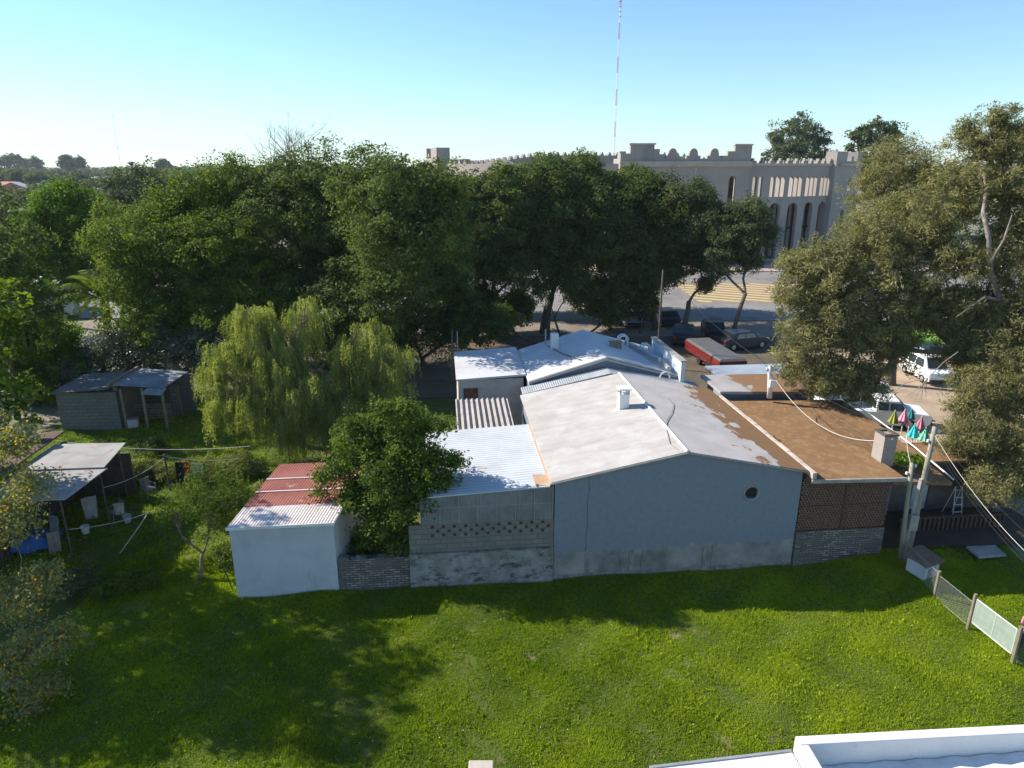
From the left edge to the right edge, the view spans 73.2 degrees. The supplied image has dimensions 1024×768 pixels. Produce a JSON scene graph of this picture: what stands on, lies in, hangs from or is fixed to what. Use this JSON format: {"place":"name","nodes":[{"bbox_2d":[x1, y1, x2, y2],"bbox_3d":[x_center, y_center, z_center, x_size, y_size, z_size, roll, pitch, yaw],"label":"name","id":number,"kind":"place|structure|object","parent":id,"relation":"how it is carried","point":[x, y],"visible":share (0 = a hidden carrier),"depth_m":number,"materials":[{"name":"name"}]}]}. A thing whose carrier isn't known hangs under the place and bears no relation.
{"place":"outdoors","nodes":[
{"label":"outdoors","id":0,"kind":"place"},
{"bbox_2d":[468,760,492,767],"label":"roof outlet","id":1,"kind":"object","parent":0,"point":[480,763],"visible":1,"depth_m":7.25,"materials":[{"name":"concrete"}]},
{"bbox_2d":[213,320,786,397],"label":"yard earth","id":2,"kind":"structure","parent":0,"point":[434,380],"depth_m":51.04,"materials":[{"name":"brown soil"}]},
{"bbox_2d":[241,111,334,320],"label":"bare tree","id":3,"kind":"object","parent":2,"relation":"on","point":[288,144],"visible":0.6,"depth_m":54.13,"materials":[{"name":"grey plant"}]},
{"bbox_2d":[224,131,491,369],"bbox_3d":[-10.581,-7.849,45.149,13.712,16.630,22.853,-9,20,-27],"label":"spreading tree","id":4,"kind":"object","parent":2,"relation":"on","point":[411,225],"visible":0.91,"depth_m":39.89,"materials":[{"name":"green plant"}]},
{"bbox_2d":[296,247,495,369],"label":"shade tree","id":5,"kind":"object","parent":2,"relation":"on","point":[454,316],"visible":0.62,"depth_m":48.93,"materials":[{"name":"green plant"}]},
{"bbox_2d":[435,281,537,348],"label":"undergrowth tree","id":6,"kind":"object","parent":2,"relation":"on","point":[506,320],"visible":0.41,"depth_m":52.88,"materials":[{"name":"green plant"}]},
{"bbox_2d":[440,158,543,290],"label":"tree","id":7,"kind":"object","parent":2,"relation":"on","point":[487,192],"visible":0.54,"depth_m":56.27,"materials":[{"name":"green plant"}]},
{"bbox_2d":[469,278,537,338],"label":"undergrowth tree","id":8,"kind":"object","parent":2,"relation":"on","point":[523,305],"visible":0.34,"depth_m":58.19,"materials":[{"name":"green plant"}]},
{"bbox_2d":[481,247,599,336],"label":"undergrowth tree","id":9,"kind":"object","parent":2,"relation":"on","point":[575,281],"visible":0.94,"depth_m":57.38,"materials":[{"name":"green plant"}]},
{"bbox_2d":[487,146,649,333],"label":"tree","id":10,"kind":"object","parent":2,"relation":"on","point":[572,197],"visible":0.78,"depth_m":58.20,"materials":[{"name":"green plant"}]},
{"bbox_2d":[560,275,662,331],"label":"undergrowth tree","id":11,"kind":"object","parent":2,"relation":"on","point":[619,309],"visible":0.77,"depth_m":59.57,"materials":[{"name":"green plant"}]},
{"bbox_2d":[592,258,690,333],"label":"undergrowth tree","id":12,"kind":"object","parent":2,"relation":"on","point":[617,283],"visible":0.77,"depth_m":59.22,"materials":[{"name":"green plant"}]},
{"bbox_2d":[593,160,705,329],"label":"tree","id":13,"kind":"object","parent":2,"relation":"on","point":[655,213],"visible":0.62,"depth_m":59.30,"materials":[{"name":"green plant"}]},
{"bbox_2d":[672,323,694,344],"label":"parked car","id":14,"kind":"object","parent":2,"relation":"on","point":[682,332],"visible":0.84,"depth_m":55.47,"materials":[{"name":"grey paint"}]},
{"bbox_2d":[659,174,726,323],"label":"street pine","id":15,"kind":"object","parent":2,"relation":"on","point":[702,216],"visible":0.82,"depth_m":58.13,"materials":[{"name":"green plant"}]},
{"bbox_2d":[684,338,746,369],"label":"cargo trailer","id":16,"kind":"object","parent":2,"relation":"on","point":[709,351],"visible":0.73,"depth_m":49.64,"materials":[{"name":"red metal"}]},
{"bbox_2d":[697,190,784,328],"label":"street pine","id":17,"kind":"object","parent":2,"relation":"on","point":[748,232],"visible":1,"depth_m":56.57,"materials":[{"name":"green plant"}]},
{"bbox_2d":[714,328,769,350],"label":"parked car","id":18,"kind":"object","parent":2,"relation":"on","point":[743,338],"visible":0.9,"depth_m":54.44,"materials":[{"name":"black paint"}]},
{"bbox_2d":[2,272,1019,320],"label":"street","id":19,"kind":"structure","parent":0,"point":[676,299],"depth_m":71.03,"materials":[{"name":"grey asphalt"}]},
{"bbox_2d":[672,283,866,304],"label":"crossing base","id":20,"kind":"object","parent":19,"relation":"on","point":[721,301],"visible":0.36,"depth_m":78.13,"materials":[{"name":"paint"}]},
{"bbox_2d":[678,283,824,301],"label":"crossing stripes","id":21,"kind":"object","parent":20,"relation":"on","point":[733,293],"visible":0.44,"depth_m":78.71,"materials":[{"name":"yellow paint"}]},
{"bbox_2d":[0,399,1023,767],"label":"lawn","id":22,"kind":"structure","parent":0,"point":[434,407],"depth_m":20.25,"materials":[{"name":"plant"}]},
{"bbox_2d":[0,393,31,483],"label":"yellowing tree","id":23,"kind":"object","parent":22,"relation":"on","point":[3,413],"visible":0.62,"depth_m":19.46,"materials":[{"name":"green plant"}]},
{"bbox_2d":[0,277,50,455],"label":"garden tree","id":24,"kind":"object","parent":22,"relation":"on","point":[12,386],"visible":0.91,"depth_m":22.92,"materials":[{"name":"green plant"}]},
{"bbox_2d":[10,528,62,553],"bbox_3d":[-18.558,5.952,26.591,1.900,0.644,1.300,-5,18,-16],"label":"blue tarpaulin","id":25,"kind":"object","parent":22,"relation":"on","point":[41,542],"visible":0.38,"depth_m":26.25,"materials":[{"name":"blue plastic"}]},
{"bbox_2d":[0,420,94,740],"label":"yellowing tree","id":26,"kind":"object","parent":22,"relation":"on","point":[46,643],"visible":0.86,"depth_m":18.37,"materials":[{"name":"green plant"}]},
{"bbox_2d":[46,531,61,553],"bbox_3d":[-17.335,6.005,26.127,0.400,0.765,0.311,-10,20,-28],"label":"leaning board","id":27,"kind":"object","parent":22,"relation":"on","point":[53,541],"visible":1,"depth_m":26.11,"materials":[{"name":"grey wood"}]},
{"bbox_2d":[0,431,136,562],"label":"garden shack","id":28,"kind":"structure","parent":22,"relation":"on","point":[92,469],"depth_m":28.17,"materials":[{"name":"metal"}]},
{"bbox_2d":[48,515,59,533],"bbox_3d":[-17.660,5.416,26.588,0.501,0.832,0.136,6,19,19],"label":"hanging cloth","id":29,"kind":"object","parent":28,"relation":"hanging from","point":[54,523],"visible":0.84,"depth_m":26.59,"materials":[{"name":"grey fabric"}]},
{"bbox_2d":[80,495,97,519],"bbox_3d":[-16.743,4.924,27.395,0.551,0.981,0.136,-12,21,-33],"label":"hanging cloth","id":30,"kind":"object","parent":28,"relation":"hanging from","point":[89,506],"visible":1,"depth_m":27.40,"materials":[{"name":"white fabric"}]},
{"bbox_2d":[41,564,104,601],"bbox_3d":[-15.101,6.856,23.605,1.865,1.195,1.948,0,18,0],"label":"garden bush","id":31,"kind":"object","parent":22,"relation":"on","point":[73,585],"visible":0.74,"depth_m":23.36,"materials":[{"name":"green plant"}]},
{"bbox_2d":[81,566,137,604],"bbox_3d":[-13.661,6.910,23.656,1.704,1.130,1.803,0,18,0],"label":"garden bush","id":32,"kind":"object","parent":22,"relation":"on","point":[115,581],"visible":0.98,"depth_m":23.35,"materials":[{"name":"green plant"}]},
{"bbox_2d":[49,366,196,430],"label":"block shed","id":33,"kind":"structure","parent":22,"relation":"on","point":[137,391],"depth_m":38.39,"materials":[{"name":"grey concrete"}]},
{"bbox_2d":[130,453,151,483],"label":"garden bush","id":34,"kind":"object","parent":22,"relation":"on","point":[137,469],"visible":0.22,"depth_m":31.72,"materials":[{"name":"green plant"}]},
{"bbox_2d":[126,566,168,595],"bbox_3d":[-12.688,6.865,24.081,1.430,0.936,1.407,10,20,29],"label":"garden bush","id":35,"kind":"object","parent":22,"relation":"on","point":[143,578],"visible":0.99,"depth_m":23.77,"materials":[{"name":"green plant"}]},
{"bbox_2d":[139,476,157,499],"bbox_3d":[-16.023,4.582,30.405,0.505,0.883,0.507,10,20,28],"label":"garden chair","id":36,"kind":"object","parent":22,"relation":"on","point":[149,487],"visible":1,"depth_m":30.41,"materials":[{"name":"white plastic"}]},
{"bbox_2d":[130,436,168,457],"bbox_3d":[-18.481,3.278,35.220,1.833,1.250,2.039,0,18,0],"label":"garden bush","id":37,"kind":"object","parent":22,"relation":"on","point":[146,445],"visible":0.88,"depth_m":34.87,"materials":[{"name":"green plant"}]},
{"bbox_2d":[139,451,269,486],"bbox_3d":[-14.643,4.008,32.424,6.481,1.415,1.887,-3,18,-8],"label":"garden hedge","id":38,"kind":"object","parent":22,"relation":"on","point":[157,470],"visible":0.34,"depth_m":32.15,"materials":[{"name":"green plant"}]},
{"bbox_2d":[150,457,260,579],"bbox_3d":[-10.714,4.842,24.747,3.437,4.130,3.303,8,19,24],"label":"tree","id":39,"kind":"object","parent":22,"relation":"on","point":[195,500],"visible":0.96,"depth_m":24.34,"materials":[{"name":"green plant"}]},
{"bbox_2d":[190,539,232,571],"bbox_3d":[-10.820,6.288,25.579,1.711,1.072,1.704,0,18,0],"label":"garden bush","id":40,"kind":"object","parent":22,"relation":"on","point":[219,549],"visible":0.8,"depth_m":25.28,"materials":[{"name":"green plant"}]},
{"bbox_2d":[213,447,261,483],"bbox_3d":[-12.884,3.947,32.187,2.410,2.024,2.528,0,18,0],"label":"garden bush","id":41,"kind":"object","parent":22,"relation":"on","point":[234,463],"visible":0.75,"depth_m":31.77,"materials":[{"name":"green plant"}]},
{"bbox_2d":[190,294,343,465],"bbox_3d":[-11.753,-0.097,33.707,7.870,8.278,5.439,0,18,0],"label":"willow","id":42,"kind":"object","parent":22,"relation":"on","point":[286,362],"visible":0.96,"depth_m":33.02,"materials":[{"name":"green plant"}]},
{"bbox_2d":[225,462,370,597],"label":"white shed","id":43,"kind":"structure","parent":22,"relation":"on","point":[285,538],"depth_m":23.45,"materials":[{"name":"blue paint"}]},
{"bbox_2d":[298,317,421,458],"bbox_3d":[-7.524,0.428,33.920,5.460,7.148,4.648,-16,24,-41],"label":"willow","id":44,"kind":"object","parent":22,"relation":"on","point":[360,385],"visible":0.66,"depth_m":33.39,"materials":[{"name":"green plant"}]},
{"bbox_2d":[338,553,410,589],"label":"boundary wall","id":45,"kind":"structure","parent":22,"relation":"on","point":[367,572],"depth_m":23.80,"materials":[{"name":"brick"}]},
{"bbox_2d":[304,393,472,559],"bbox_3d":[-4.151,3.537,24.383,5.770,6.833,3.885,8,19,25],"label":"dark leafy tree","id":46,"kind":"object","parent":22,"relation":"on","point":[399,483],"visible":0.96,"depth_m":23.62,"materials":[{"name":"green plant"}]},
{"bbox_2d":[408,423,553,587],"bbox_3d":[-1.333,4.490,26.524,5.000,4.000,5.980,-2,18,-6],"label":"white roofed lean to","id":47,"kind":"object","parent":22,"relation":"on","point":[493,522],"visible":1,"depth_m":23.91,"materials":[{"name":"grey"}]},
{"bbox_2d":[455,397,513,429],"bbox_3d":[-1.257,2.895,31.288,2.450,3.560,3.700,-2,18,-6],"label":"courtyard canopy","id":48,"kind":"object","parent":22,"relation":"on","point":[472,413],"visible":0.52,"depth_m":30.93,"materials":[{"name":"white metal"}]},
{"bbox_2d":[454,329,686,424],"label":"house","id":49,"kind":"structure","parent":22,"relation":"on","point":[508,373],"depth_m":35.30,"materials":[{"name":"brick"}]},
{"bbox_2d":[463,388,477,397],"bbox_3d":[-2.102,0.419,35.058,0.850,0.700,0.090,-2,18,-6],"label":"window","id":50,"kind":"structure","parent":49,"relation":"in","point":[467,392],"depth_m":35.02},
{"bbox_2d":[624,341,670,370],"bbox_3d":[7.220,-1.559,36.497,0.487,0.440,4.824,-5,18,-16],"label":"roof duct","id":51,"kind":"object","parent":49,"relation":"on","point":[662,362],"visible":0.93,"depth_m":36.15,"materials":[{"name":"grey metal"}]},
{"bbox_2d":[521,367,698,424],"bbox_3d":[4.800,1.506,33.947,8.700,4.600,0.850,-2,18,-6],"label":"metal roofed passage","id":52,"kind":"object","parent":22,"relation":"on","point":[594,374],"visible":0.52,"depth_m":33.28,"materials":[{"name":"metal"}]},
{"bbox_2d":[520,372,808,580],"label":"gabled workshop","id":53,"kind":"structure","parent":22,"relation":"on","point":[658,476],"depth_m":24.61,"materials":[{"name":"concrete"}]},
{"bbox_2d":[616,385,631,409],"bbox_3d":[4.543,0.706,28.200,0.520,1.200,0.520,-2,18,-6],"label":"roof chimney","id":54,"kind":"object","parent":53,"relation":"on","point":[623,400],"visible":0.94,"depth_m":28.00,"materials":[{"name":"white paint"}]},
{"bbox_2d":[700,374,953,565],"bbox_3d":[12.717,3.229,29.920,5.930,4.350,11.230,-2,18,-6],"label":"flat roofed annex","id":55,"kind":"object","parent":22,"relation":"on","point":[846,486],"visible":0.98,"depth_m":25.51,"materials":[{"name":"brick"}]},
{"bbox_2d":[705,364,782,374],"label":"blue white flat roof","id":56,"kind":"structure","parent":55,"relation":"on","point":[737,369],"depth_m":35.95,"materials":[{"name":"grey paint"}]},
{"bbox_2d":[766,365,775,398],"bbox_3d":[11.718,-0.085,31.407,0.441,1.546,0.320,0,18,0],"label":"roof pole","id":57,"kind":"object","parent":55,"relation":"on","point":[771,383],"visible":1,"depth_m":31.30,"materials":[{"name":"white metal"}]},
{"bbox_2d":[871,428,899,465],"bbox_3d":[13.783,2.353,25.554,0.580,1.260,0.680,-2,18,-6],"label":"brick chimney","id":58,"kind":"object","parent":55,"relation":"on","point":[883,444],"visible":0.96,"depth_m":25.35,"materials":[{"name":"white paint"}]},
{"bbox_2d":[889,451,929,470],"bbox_3d":[14.944,2.857,26.205,1.724,0.421,1.730,0,18,0],"label":"roof plant","id":59,"kind":"object","parent":55,"relation":"on","point":[900,461],"visible":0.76,"depth_m":25.98,"materials":[{"name":"green plant"}]},
{"bbox_2d":[897,462,916,560],"bbox_3d":[14.130,4.742,24.859,0.493,4.136,0.170,0,18,0],"label":"utility pole","id":60,"kind":"object","parent":22,"relation":"on","point":[905,512],"visible":0.95,"depth_m":24.74,"materials":[{"name":"grey wood"}]},
{"bbox_2d":[903,426,939,559],"bbox_3d":[14.585,4.101,24.769,0.640,5.407,0.370,-16,24,-41],"label":"utility pole","id":61,"kind":"object","parent":22,"relation":"on","point":[913,521],"visible":0.98,"depth_m":24.77,"materials":[{"name":"grey concrete"}]},
{"bbox_2d":[903,544,944,579],"bbox_3d":[14.557,6.466,24.494,1.070,1.060,0.900,-9,20,-27],"label":"meter hut","id":62,"kind":"object","parent":22,"relation":"on","point":[915,564],"visible":0.81,"depth_m":24.30,"materials":[{"name":"grey paint"}]},
{"bbox_2d":[887,441,1008,510],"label":"shaded outbuilding","id":63,"kind":"structure","parent":22,"relation":"on","point":[936,496],"depth_m":29.03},
{"bbox_2d":[909,485,928,508],"bbox_3d":[17.153,4.410,29.024,0.710,1.920,0.040,-2,18,-6],"label":"door","id":64,"kind":"structure","parent":63,"relation":"in","point":[915,486],"depth_m":29.12,"materials":[{"name":"metal"}]},
{"bbox_2d":[933,570,971,622],"bbox_3d":[14.427,7.092,22.606,0.110,1.250,1.612,-2,18,-6],"label":"wire fence","id":65,"kind":"object","parent":22,"relation":"on","point":[937,583],"visible":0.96,"depth_m":22.92,"materials":[{"name":"grey metal"}]},
{"bbox_2d":[965,545,1005,558],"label":"stone slab","id":66,"kind":"structure","parent":22,"relation":"on","point":[986,551],"depth_m":26.04,"materials":[{"name":"concrete"}]},
{"bbox_2d":[966,593,1023,663],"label":"field gate","id":67,"kind":"structure","parent":22,"relation":"on","point":[1002,632],"depth_m":20.84,"materials":[{"name":"white metal"}]},
{"bbox_2d":[0,167,1023,560],"bbox_3d":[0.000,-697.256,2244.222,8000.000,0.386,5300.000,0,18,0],"label":"ground","id":68,"kind":"structure","parent":0,"point":[48,415],"depth_m":44.90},
{"bbox_2d":[0,168,30,182],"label":"town tree","id":69,"kind":"object","parent":68,"relation":"on","point":[15,175],"visible":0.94,"depth_m":445.84,"materials":[{"name":"green plant"}]},
{"bbox_2d":[0,191,31,206],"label":"town tree","id":70,"kind":"object","parent":68,"relation":"on","point":[10,197],"visible":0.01,"depth_m":96.72,"materials":[{"name":"green plant"}]},
{"bbox_2d":[3,152,31,168],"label":"horizon tree","id":71,"kind":"object","parent":68,"relation":"on","point":[18,160],"visible":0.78,"depth_m":852.86,"materials":[{"name":"green plant"}]},
{"bbox_2d":[0,266,65,313],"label":"feathery tree","id":72,"kind":"object","parent":68,"relation":"on","point":[46,285],"visible":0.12,"depth_m":49.98,"materials":[{"name":"green plant"}]},
{"bbox_2d":[22,155,44,169],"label":"horizon tree","id":73,"kind":"object","parent":68,"relation":"on","point":[36,162],"visible":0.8,"depth_m":901.98,"materials":[{"name":"green plant"}]},
{"bbox_2d":[0,203,71,241],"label":"town tree","id":74,"kind":"object","parent":68,"relation":"on","point":[5,213],"visible":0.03,"depth_m":86.20,"materials":[{"name":"green plant"}]},
{"bbox_2d":[22,171,50,184],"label":"town tree","id":75,"kind":"object","parent":68,"relation":"on","point":[31,177],"visible":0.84,"depth_m":425.76,"materials":[{"name":"green plant"}]},
{"bbox_2d":[0,195,79,407],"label":"garden tree","id":76,"kind":"object","parent":68,"relation":"on","point":[34,242],"visible":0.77,"depth_m":39.30,"materials":[{"name":"green plant"}]},
{"bbox_2d":[0,297,95,408],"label":"round tree","id":77,"kind":"object","parent":68,"relation":"on","point":[40,362],"visible":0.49,"depth_m":42.74,"materials":[{"name":"green plant"}]},
{"bbox_2d":[0,173,122,325],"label":"broadleaf tree","id":78,"kind":"object","parent":68,"relation":"on","point":[64,203],"visible":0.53,"depth_m":58.28,"materials":[{"name":"green plant"}]},
{"bbox_2d":[55,154,77,173],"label":"horizon tree","id":79,"kind":"object","parent":68,"relation":"on","point":[68,162],"visible":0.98,"depth_m":758.70,"materials":[{"name":"green plant"}]},
{"bbox_2d":[55,269,142,347],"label":"palm tree","id":80,"kind":"object","parent":68,"relation":"on","point":[85,278],"visible":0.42,"depth_m":49.47,"materials":[{"name":"green plant"}]},
{"bbox_2d":[86,211,138,320],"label":"fine leaved tree","id":81,"kind":"object","parent":68,"relation":"on","point":[99,262],"visible":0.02,"depth_m":53.44,"materials":[{"name":"green plant"}]},
{"bbox_2d":[47,315,234,391],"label":"glossy tree","id":82,"kind":"object","parent":68,"relation":"on","point":[111,358],"visible":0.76,"depth_m":42.90,"materials":[{"name":"green plant"}]},
{"bbox_2d":[154,158,171,170],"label":"horizon tree","id":83,"kind":"object","parent":68,"relation":"on","point":[160,163],"visible":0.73,"depth_m":663.94,"materials":[{"name":"green plant"}]},
{"bbox_2d":[70,148,317,367],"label":"spreading tree","id":84,"kind":"object","parent":68,"relation":"on","point":[211,275],"visible":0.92,"depth_m":42.99,"materials":[{"name":"green plant"}]},
{"bbox_2d":[0,163,1023,174],"bbox_3d":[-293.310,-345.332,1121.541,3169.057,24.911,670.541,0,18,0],"label":"woodland","id":85,"kind":"object","parent":68,"relation":"on","point":[100,170],"visible":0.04,"depth_m":918.70,"materials":[{"name":"green plant"}]},
{"bbox_2d":[613,1,621,154],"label":"radio mast","id":86,"kind":"object","parent":68,"relation":"on","point":[619,17],"visible":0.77,"depth_m":549.02,"materials":[{"name":"white"}]},
{"bbox_2d":[649,725,1023,767],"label":"building","id":87,"kind":"structure","parent":68,"relation":"on","point":[988,747],"depth_m":7.60,"materials":[{"name":"white paint"}]},
{"bbox_2d":[764,100,1023,465],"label":"casuarina","id":88,"kind":"object","parent":68,"relation":"on","point":[975,319],"visible":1,"depth_m":30.50,"materials":[{"name":"green plant"}]},
{"bbox_2d":[928,339,1023,526],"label":"casuarina","id":89,"kind":"object","parent":68,"relation":"on","point":[981,384],"visible":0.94,"depth_m":27.88,"materials":[{"name":"green plant"}]},
{"bbox_2d":[0,0,1023,166],"label":"sky","id":90,"kind":"structure","parent":0,"point":[180,81],"materials":[{"name":"blue"}]},
{"bbox_2d":[59,210,1019,264],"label":"plaza ground","id":91,"kind":"structure","parent":0,"point":[970,226],"depth_m":145.65,"materials":[{"name":"beige concrete"}]},
{"bbox_2d":[94,155,177,215],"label":"grey green tree","id":92,"kind":"object","parent":91,"relation":"on","point":[129,183],"visible":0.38,"depth_m":104.04,"materials":[{"name":"green plant"}]},
{"bbox_2d":[426,143,864,260],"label":"bullring","id":93,"kind":"structure","parent":91,"relation":"on","point":[802,196],"depth_m":104.31,"materials":[{"name":"white paint"}]},
{"bbox_2d":[761,110,836,161],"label":"gum tree","id":94,"kind":"object","parent":91,"relation":"on","point":[792,147],"visible":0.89,"depth_m":176.87,"materials":[{"name":"green plant"}]},
{"bbox_2d":[843,115,909,201],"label":"gum tree","id":95,"kind":"object","parent":91,"relation":"on","point":[862,136],"visible":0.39,"depth_m":140.28,"materials":[{"name":"green plant"}]},
{"bbox_2d":[286,318,1015,336],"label":"road shoulder","id":96,"kind":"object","parent":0,"point":[761,328],"visible":0.11,"depth_m":61.87},
{"bbox_2d":[624,311,644,326],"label":"parked car","id":97,"kind":"object","parent":96,"relation":"on","point":[632,320],"visible":0.39,"depth_m":61.66,"materials":[{"name":"silver metal"}]},
{"bbox_2d":[648,307,680,326],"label":"parked car","id":98,"kind":"object","parent":96,"relation":"on","point":[670,316],"visible":0.64,"depth_m":61.89,"materials":[{"name":"blue paint"}]},
{"bbox_2d":[701,318,724,337],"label":"parked car","id":99,"kind":"object","parent":96,"relation":"on","point":[709,329],"visible":0.75,"depth_m":57.52,"materials":[{"name":"grey paint"}]},
{"bbox_2d":[782,338,1023,544],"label":"parking ground","id":100,"kind":"structure","parent":0,"point":[926,402],"depth_m":43.55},
{"bbox_2d":[814,382,889,405],"bbox_3d":[19.432,0.929,39.925,4.870,1.994,1.780,-6,19,-19],"label":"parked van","id":101,"kind":"object","parent":100,"relation":"on","point":[836,398],"visible":0.06,"depth_m":39.12,"materials":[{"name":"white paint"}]},
{"bbox_2d":[831,128,952,385],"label":"dark topped tree","id":102,"kind":"object","parent":100,"relation":"on","point":[878,177],"visible":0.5,"depth_m":41.61,"materials":[{"name":"green plant"}]},
{"bbox_2d":[851,393,932,429],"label":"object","id":103,"kind":"object","parent":100,"relation":"on","point":[886,412],"visible":0.48,"depth_m":38.05,"materials":[{"name":"white paint"}]},
{"bbox_2d":[899,347,950,382],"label":"parked van","id":104,"kind":"object","parent":100,"relation":"on","point":[927,369],"visible":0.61,"depth_m":46.10,"materials":[{"name":"white paint"}]},
{"bbox_2d":[881,503,1023,547],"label":"yard dirt","id":105,"kind":"structure","parent":0,"point":[972,536],"depth_m":27.33,"materials":[{"name":"brown soil"}]},
{"bbox_2d":[897,511,1011,531],"bbox_3d":[17.652,5.550,27.615,4.800,0.680,0.140,-2,18,-6],"label":"fence","id":106,"kind":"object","parent":105,"relation":"on","point":[950,521],"depth_m":27.58,"materials":[{"name":"grey metal"}]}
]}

